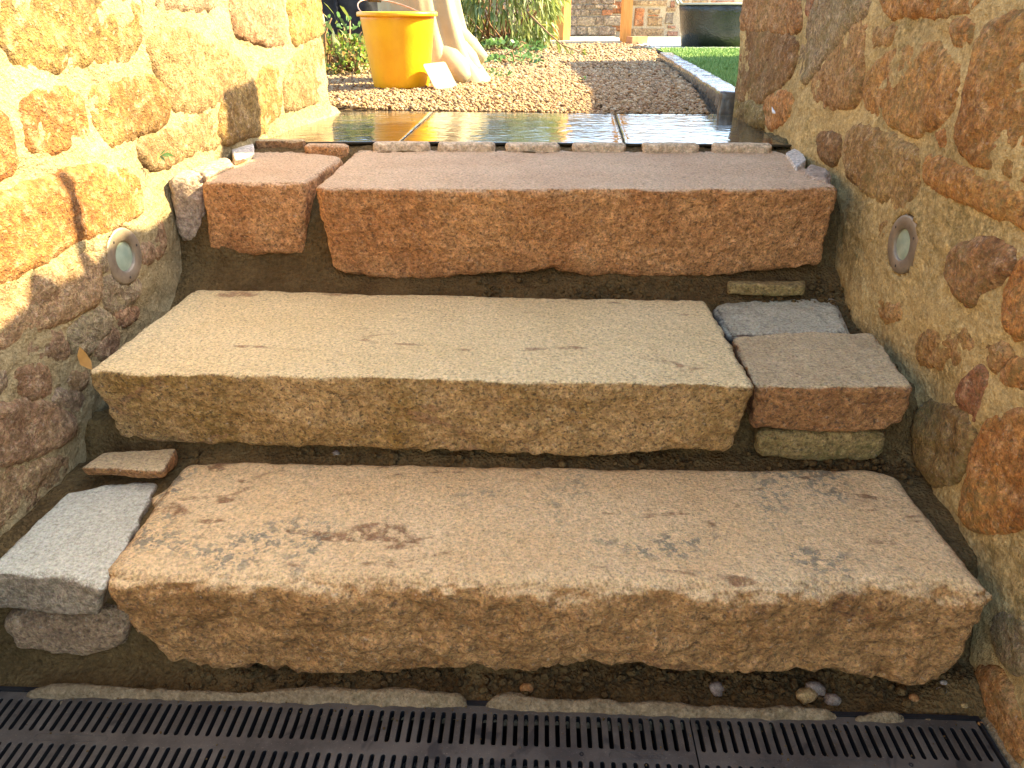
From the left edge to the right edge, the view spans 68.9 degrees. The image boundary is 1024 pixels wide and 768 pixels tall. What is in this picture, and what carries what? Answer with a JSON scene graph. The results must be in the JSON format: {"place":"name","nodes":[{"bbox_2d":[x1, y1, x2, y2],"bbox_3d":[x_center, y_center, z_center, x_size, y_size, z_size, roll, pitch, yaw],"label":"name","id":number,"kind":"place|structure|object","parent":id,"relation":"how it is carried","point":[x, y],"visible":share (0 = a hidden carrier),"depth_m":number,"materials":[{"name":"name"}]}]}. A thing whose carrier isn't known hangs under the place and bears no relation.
{"place":"outdoors","nodes":[
{"label":"outdoors","id":0,"kind":"place"},
{"bbox_2d":[191,158,233,181],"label":"stone block","id":1,"kind":"structure","parent":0,"point":[208,170],"depth_m":1.70,"materials":[{"name":"beige stone"}]},
{"bbox_2d":[252,740,687,767],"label":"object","id":2,"kind":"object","parent":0,"point":[448,765],"depth_m":1.17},
{"bbox_2d":[0,0,331,536],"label":"stone wall","id":3,"kind":"structure","parent":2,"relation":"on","point":[103,103],"depth_m":1.37,"materials":[{"name":"stone"}]},
{"bbox_2d":[107,227,141,284],"bbox_3d":[-0.760,-0.249,1.455,0.018,0.110,0.110,3,27,6],"label":"wall light","id":4,"kind":"object","parent":3,"relation":"attached to","point":[122,242],"visible":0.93,"depth_m":1.45,"materials":[{"name":"metal"}]},
{"bbox_2d":[157,150,173,160],"bbox_3d":[-0.717,-0.471,1.541,0.024,0.021,0.033,0,27,0],"label":"sprout","id":5,"kind":"object","parent":3,"relation":"attached to","point":[167,154],"visible":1,"depth_m":1.54,"materials":[{"name":"green plant"}]},
{"bbox_2d":[733,0,1023,767],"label":"stone wall","id":6,"kind":"structure","parent":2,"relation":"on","point":[887,114],"depth_m":1.26,"materials":[{"name":"stone"}]},
{"bbox_2d":[888,214,917,273],"bbox_3d":[0.740,-0.262,1.403,0.018,0.110,0.110,0,27,0],"label":"wall light","id":7,"kind":"object","parent":6,"relation":"attached to","point":[903,241],"visible":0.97,"depth_m":1.40,"materials":[{"name":"metal"}]},
{"bbox_2d":[0,144,985,767],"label":"soil","id":8,"kind":"structure","parent":0,"point":[136,658],"depth_m":1.37,"materials":[{"name":"brown soil"}]},
{"bbox_2d":[4,603,131,655],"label":"stone block","id":9,"kind":"structure","parent":8,"relation":"on","point":[108,626],"depth_m":1.19,"materials":[{"name":"stone"}]},
{"bbox_2d":[0,482,156,614],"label":"stone block","id":10,"kind":"structure","parent":8,"relation":"on","point":[61,555],"depth_m":1.15,"materials":[{"name":"grey stone"}]},
{"bbox_2d":[82,449,177,478],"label":"stone block","id":11,"kind":"structure","parent":8,"relation":"on","point":[162,463],"depth_m":1.31,"materials":[{"name":"beige stone"}]},
{"bbox_2d":[169,170,205,240],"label":"stone block","id":12,"kind":"structure","parent":8,"relation":"on","point":[186,189],"depth_m":1.65,"materials":[{"name":"grey stone"}]},
{"bbox_2d":[203,151,343,254],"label":"stone block","id":13,"kind":"structure","parent":8,"relation":"on","point":[260,203],"depth_m":1.66,"materials":[{"name":"orange stone"}]},
{"bbox_2d":[231,144,254,164],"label":"stone block","id":14,"kind":"structure","parent":13,"relation":"on","point":[242,154],"depth_m":1.84,"materials":[{"name":"grey stone"}]},
{"bbox_2d":[255,139,306,148],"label":"edging stone","id":15,"kind":"object","parent":8,"relation":"on","point":[277,143],"visible":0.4,"depth_m":1.98,"materials":[{"name":"brown stone"}]},
{"bbox_2d":[304,143,348,158],"bbox_3d":[-0.482,-0.591,1.948,0.117,0.072,0.044,0,27,0],"label":"edging stone","id":16,"kind":"object","parent":8,"relation":"on","point":[340,150],"visible":0.52,"depth_m":1.92,"materials":[{"name":"orange stone"}]},
{"bbox_2d":[332,450,339,455],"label":"pebble","id":17,"kind":"object","parent":8,"relation":"on","point":[336,452],"visible":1,"depth_m":1.38,"materials":[{"name":"grey stone"}]},
{"bbox_2d":[373,141,430,151],"bbox_3d":[-0.291,-0.607,1.980,0.152,0.072,0.039,0,27,0],"label":"edging stone","id":18,"kind":"object","parent":8,"relation":"on","point":[395,146],"visible":0.43,"depth_m":1.96,"materials":[{"name":"beige stone"}]},
{"bbox_2d":[90,290,753,456],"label":"step block","id":19,"kind":"structure","parent":8,"relation":"on","point":[566,377],"depth_m":1.33,"materials":[{"name":"stone"}]},
{"bbox_2d":[77,347,91,369],"bbox_3d":[-0.746,-0.044,1.306,0.016,0.041,0.033,0,27,0],"label":"dead leaf","id":20,"kind":"object","parent":19,"relation":"on","point":[83,359],"visible":0.9,"depth_m":1.31,"materials":[{"name":"orange plant"}]},
{"bbox_2d":[437,141,495,151],"bbox_3d":[-0.119,-0.604,1.974,0.154,0.070,0.040,0,27,0],"label":"edging stone","id":21,"kind":"object","parent":8,"relation":"on","point":[462,146],"visible":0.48,"depth_m":1.95,"materials":[{"name":"beige stone"}]},
{"bbox_2d":[0,686,1009,767],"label":"drain channel","id":22,"kind":"object","parent":8,"relation":"in","point":[994,747],"visible":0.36,"depth_m":1.19,"materials":[{"name":"plastic"}]},
{"bbox_2d":[26,683,467,722],"bbox_3d":[-0.419,0.494,1.184,0.720,0.038,0.057,1,27,1],"label":"cement strip","id":23,"kind":"object","parent":22,"relation":"on","point":[386,696],"visible":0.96,"depth_m":1.17,"materials":[{"name":"grey concrete"}]},
{"bbox_2d":[0,691,698,767],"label":"drain cover","id":24,"kind":"object","parent":22,"relation":"on","point":[79,727],"visible":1,"depth_m":1.12,"materials":[{"name":"black plastic"}]},
{"bbox_2d":[483,692,836,734],"bbox_3d":[0.225,0.507,1.160,0.568,0.036,0.056,1,27,3],"label":"cement strip","id":25,"kind":"object","parent":22,"relation":"on","point":[523,702],"visible":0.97,"depth_m":1.15,"materials":[{"name":"grey concrete"}]},
{"bbox_2d":[690,717,1002,767],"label":"drain cover","id":26,"kind":"object","parent":22,"relation":"on","point":[883,745],"visible":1,"depth_m":1.11,"materials":[{"name":"black plastic"}]},
{"bbox_2d":[519,683,533,692],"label":"pebble","id":27,"kind":"object","parent":8,"relation":"on","point":[526,687],"visible":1,"depth_m":1.19,"materials":[{"name":"orange stone"}]},
{"bbox_2d":[505,142,559,151],"bbox_3d":[0.055,-0.601,1.968,0.146,0.071,0.040,0,27,0],"label":"edging stone","id":28,"kind":"object","parent":8,"relation":"on","point":[533,146],"visible":0.43,"depth_m":1.94,"materials":[{"name":"beige stone"}]},
{"bbox_2d":[108,462,991,685],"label":"step block","id":29,"kind":"structure","parent":8,"relation":"on","point":[299,568],"depth_m":1.14,"materials":[{"name":"beige stone"}]},
{"bbox_2d":[316,150,836,278],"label":"step block","id":30,"kind":"structure","parent":8,"relation":"on","point":[420,215],"depth_m":1.62,"materials":[{"name":"orange stone"}]},
{"bbox_2d":[785,149,805,170],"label":"stone block","id":31,"kind":"structure","parent":30,"relation":"on","point":[796,159],"depth_m":1.82,"materials":[{"name":"grey stone"}]},
{"bbox_2d":[572,142,625,151],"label":"edging stone","id":32,"kind":"object","parent":8,"relation":"on","point":[598,146],"visible":0.36,"depth_m":1.94,"materials":[{"name":"beige stone"}]},
{"bbox_2d":[642,142,698,152],"bbox_3d":[0.414,-0.597,1.960,0.150,0.071,0.040,0,27,0],"label":"edging stone","id":33,"kind":"object","parent":8,"relation":"on","point":[666,147],"visible":0.41,"depth_m":1.94,"materials":[{"name":"beige stone"}]},
{"bbox_2d":[709,681,723,696],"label":"pebble","id":34,"kind":"object","parent":8,"relation":"on","point":[716,689],"visible":1,"depth_m":1.18,"materials":[{"name":"grey stone"}]},
{"bbox_2d":[711,142,771,152],"bbox_3d":[0.598,-0.595,1.954,0.153,0.071,0.039,0,27,0],"label":"edging stone","id":35,"kind":"object","parent":8,"relation":"on","point":[731,147],"visible":0.44,"depth_m":1.93,"materials":[{"name":"beige stone"}]},
{"bbox_2d":[727,280,805,295],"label":"stone block","id":36,"kind":"structure","parent":8,"relation":"on","point":[780,288],"depth_m":1.63,"materials":[{"name":"beige stone"}]},
{"bbox_2d":[712,298,849,344],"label":"stone block","id":37,"kind":"structure","parent":8,"relation":"on","point":[749,319],"depth_m":1.55,"materials":[{"name":"grey stone"}]},
{"bbox_2d":[796,687,817,704],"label":"pebble","id":38,"kind":"object","parent":8,"relation":"on","point":[804,696],"visible":1,"depth_m":1.17,"materials":[{"name":"beige stone"}]},
{"bbox_2d":[804,681,825,695],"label":"pebble","id":39,"kind":"object","parent":8,"relation":"on","point":[819,688],"visible":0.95,"depth_m":1.18,"materials":[{"name":"grey stone"}]},
{"bbox_2d":[804,164,830,183],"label":"stone block","id":40,"kind":"structure","parent":8,"relation":"on","point":[817,173],"depth_m":1.66,"materials":[{"name":"grey stone"}]},
{"bbox_2d":[754,427,884,460],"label":"stone block","id":41,"kind":"structure","parent":8,"relation":"on","point":[813,445],"depth_m":1.34,"materials":[{"name":"beige stone"}]},
{"bbox_2d":[732,332,911,431],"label":"stone block","id":42,"kind":"structure","parent":41,"relation":"on","point":[821,381],"depth_m":1.30,"materials":[{"name":"brown stone"}]},
{"bbox_2d":[823,693,841,705],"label":"pebble","id":43,"kind":"object","parent":8,"relation":"on","point":[831,699],"visible":1,"depth_m":1.17,"materials":[{"name":"grey stone"}]},
{"bbox_2d":[855,711,903,722],"bbox_3d":[0.562,0.515,1.145,0.099,0.034,0.040,0,27,0],"label":"cement strip","id":44,"kind":"object","parent":8,"relation":"on","point":[887,717],"visible":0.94,"depth_m":1.14,"materials":[{"name":"grey concrete"}]},
{"bbox_2d":[909,694,918,701],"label":"pebble","id":45,"kind":"object","parent":8,"relation":"on","point":[914,697],"visible":1,"depth_m":1.17,"materials":[{"name":"orange stone"}]},
{"bbox_2d":[940,680,946,684],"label":"pebble","id":46,"kind":"object","parent":8,"relation":"on","point":[943,682],"visible":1,"depth_m":1.17,"materials":[{"name":"grey stone"}]},
{"bbox_2d":[960,702,967,707],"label":"pebble","id":47,"kind":"object","parent":8,"relation":"on","point":[963,705],"visible":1,"depth_m":1.15,"materials":[{"name":"beige stone"}]},
{"bbox_2d":[981,717,1021,767],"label":"cement strip","id":48,"kind":"object","parent":8,"relation":"on","point":[999,743],"visible":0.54,"depth_m":1.10,"materials":[{"name":"grey concrete"}]},
{"bbox_2d":[326,41,713,114],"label":"gravel","id":49,"kind":"structure","parent":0,"point":[651,82],"depth_m":2.98,"materials":[{"name":"beige gravel"}]},
{"bbox_2d":[321,5,349,73],"bbox_3d":[-0.943,-1.759,3.526,0.337,0.592,0.359,0,27,0],"label":"plant","id":50,"kind":"object","parent":49,"relation":"on","point":[333,39],"visible":0.43,"depth_m":3.59,"materials":[{"name":"green plant"}]},
{"bbox_2d":[326,11,361,71],"bbox_3d":[-0.838,-1.703,3.740,0.241,0.294,0.265,22,34,37],"label":"plant","id":51,"kind":"object","parent":49,"relation":"on","point":[349,27],"visible":0.38,"depth_m":3.71,"materials":[{"name":"green plant"}]},
{"bbox_2d":[322,32,369,74],"bbox_3d":[-0.834,-1.606,3.752,0.522,0.300,0.440,0,27,0],"label":"plant","id":52,"kind":"object","parent":49,"relation":"on","point":[346,41],"visible":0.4,"depth_m":3.62,"materials":[{"name":"green plant"}]},
{"bbox_2d":[321,0,377,63],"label":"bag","id":53,"kind":"object","parent":49,"relation":"on","point":[350,7],"visible":0.09,"depth_m":4.17,"materials":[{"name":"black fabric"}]},
{"bbox_2d":[356,0,437,88],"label":"bucket","id":54,"kind":"object","parent":49,"relation":"on","point":[398,44],"visible":0.98,"depth_m":2.92,"materials":[{"name":"yellow plastic"}]},
{"bbox_2d":[377,0,490,82],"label":"statue","id":55,"kind":"object","parent":49,"relation":"on","point":[459,50],"visible":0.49,"depth_m":3.22,"materials":[{"name":"beige stone"}]},
{"bbox_2d":[423,62,456,88],"bbox_3d":[-0.287,-1.233,2.985,0.068,0.096,0.124,22,34,36],"label":"scraper plate","id":56,"kind":"object","parent":49,"relation":"on","point":[439,74],"visible":1,"depth_m":2.98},
{"bbox_2d":[485,67,511,76],"bbox_3d":[-0.093,-1.465,3.585,0.184,0.105,0.142,9,28,17],"label":"plant","id":57,"kind":"object","parent":49,"relation":"on","point":[495,71],"visible":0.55,"depth_m":3.56,"materials":[{"name":"green plant"}]},
{"bbox_2d":[480,35,546,51],"bbox_3d":[-0.017,-2.514,5.614,0.569,0.205,0.334,0,27,0],"label":"plant","id":58,"kind":"object","parent":49,"relation":"on","point":[493,41],"visible":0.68,"depth_m":5.58,"materials":[{"name":"green plant"}]},
{"bbox_2d":[485,50,543,64],"bbox_3d":[0.020,-1.931,4.443,0.366,0.113,0.401,0,27,0],"label":"plant","id":59,"kind":"object","parent":49,"relation":"on","point":[496,57],"visible":0.73,"depth_m":4.40,"materials":[{"name":"green plant"}]},
{"bbox_2d":[460,0,571,49],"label":"bush","id":60,"kind":"object","parent":49,"relation":"on","point":[550,11],"visible":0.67,"depth_m":5.93,"materials":[{"name":"green plant"}]},
{"bbox_2d":[518,2,593,55],"bbox_3d":[0.319,-2.554,5.455,0.161,0.426,1.021,-16,31,-29],"label":"branch","id":61,"kind":"object","parent":60,"relation":"attached to","point":[558,43],"visible":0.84,"depth_m":5.46,"materials":[{"name":"green plant"}]},
{"bbox_2d":[626,36,647,43],"bbox_3d":[1.160,-3.189,6.925,0.170,0.065,0.100,-12,29,-23],"label":"brick","id":62,"kind":"object","parent":49,"relation":"on","point":[636,39],"visible":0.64,"depth_m":6.88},
{"bbox_2d":[659,52,688,68],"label":"kerb stone","id":63,"kind":"object","parent":49,"relation":"on","point":[670,59],"visible":0.53,"depth_m":4.35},
{"bbox_2d":[673,62,713,84],"bbox_3d":[0.856,-1.466,3.571,0.096,0.091,0.911,3,27,5],"label":"kerb stone","id":64,"kind":"object","parent":49,"relation":"on","point":[688,72],"visible":0.53,"depth_m":3.45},
{"bbox_2d":[693,75,734,113],"bbox_3d":[0.776,-1.106,2.849,0.094,0.090,0.723,3,27,5],"label":"kerb stone","id":65,"kind":"object","parent":49,"relation":"on","point":[717,94],"visible":0.82,"depth_m":2.65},
{"bbox_2d":[268,111,791,146],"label":"paving","id":66,"kind":"structure","parent":0,"point":[430,127],"depth_m":2.23,"materials":[{"name":"stone"}]},
{"bbox_2d":[307,105,339,123],"bbox_3d":[-0.702,-0.828,2.346,0.184,0.048,0.689,4,27,8],"label":"mortar fillet","id":67,"kind":"object","parent":66,"relation":"on","point":[335,111],"visible":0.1,"depth_m":2.47,"materials":[{"name":"beige concrete"}]},
{"bbox_2d":[735,117,789,148],"bbox_3d":[0.744,-0.772,2.265,0.096,0.037,0.666,0,27,0],"label":"mortar fillet","id":68,"kind":"object","parent":66,"relation":"on","point":[779,138],"visible":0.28,"depth_m":2.03,"materials":[{"name":"concrete"}]},
{"bbox_2d":[483,36,680,47],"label":"patio","id":69,"kind":"structure","parent":0,"point":[664,41],"depth_m":7.14,"materials":[{"name":"grey concrete"}]},
{"bbox_2d":[551,16,557,39],"bbox_3d":[0.405,-4.141,6.896,0.070,1.820,0.070,-3,27,-5],"label":"timber post","id":70,"kind":"object","parent":69,"relation":"on","point":[554,30],"depth_m":7.22,"materials":[{"name":"wood"}]},
{"bbox_2d":[558,0,570,40],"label":"timber post","id":71,"kind":"object","parent":69,"relation":"on","point":[564,31],"depth_m":7.05,"materials":[{"name":"wood"}]},
{"bbox_2d":[619,0,632,42],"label":"timber post","id":72,"kind":"object","parent":69,"relation":"on","point":[626,17],"depth_m":6.95,"materials":[{"name":"brown wood"}]},
{"bbox_2d":[674,0,741,46],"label":"tub","id":73,"kind":"object","parent":69,"relation":"on","point":[710,24],"visible":0.67,"depth_m":5.94,"materials":[{"name":"grey metal"}]},
{"bbox_2d":[661,46,739,85],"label":"grass","id":74,"kind":"structure","parent":0,"point":[725,63],"depth_m":4.40,"materials":[{"name":"green plant"}]},
{"label":"ground","id":75,"kind":"structure","parent":0,"visible":0},
{"bbox_2d":[469,0,620,36],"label":"rubble wall","id":76,"kind":"structure","parent":75,"relation":"on","point":[592,18],"depth_m":8.18,"materials":[{"name":"brown stone"}]},
{"bbox_2d":[611,0,742,37],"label":"squared stone wall","id":77,"kind":"structure","parent":75,"relation":"on","point":[655,17],"depth_m":8.69,"materials":[{"name":"brown stone"}]},
{"bbox_2d":[653,47,739,52],"bbox_3d":[2.020,-2.616,5.847,1.800,0.036,0.160,0,27,0],"label":"edging strip","id":78,"kind":"object","parent":75,"relation":"on","point":[657,50],"visible":0.14,"depth_m":5.83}
]}

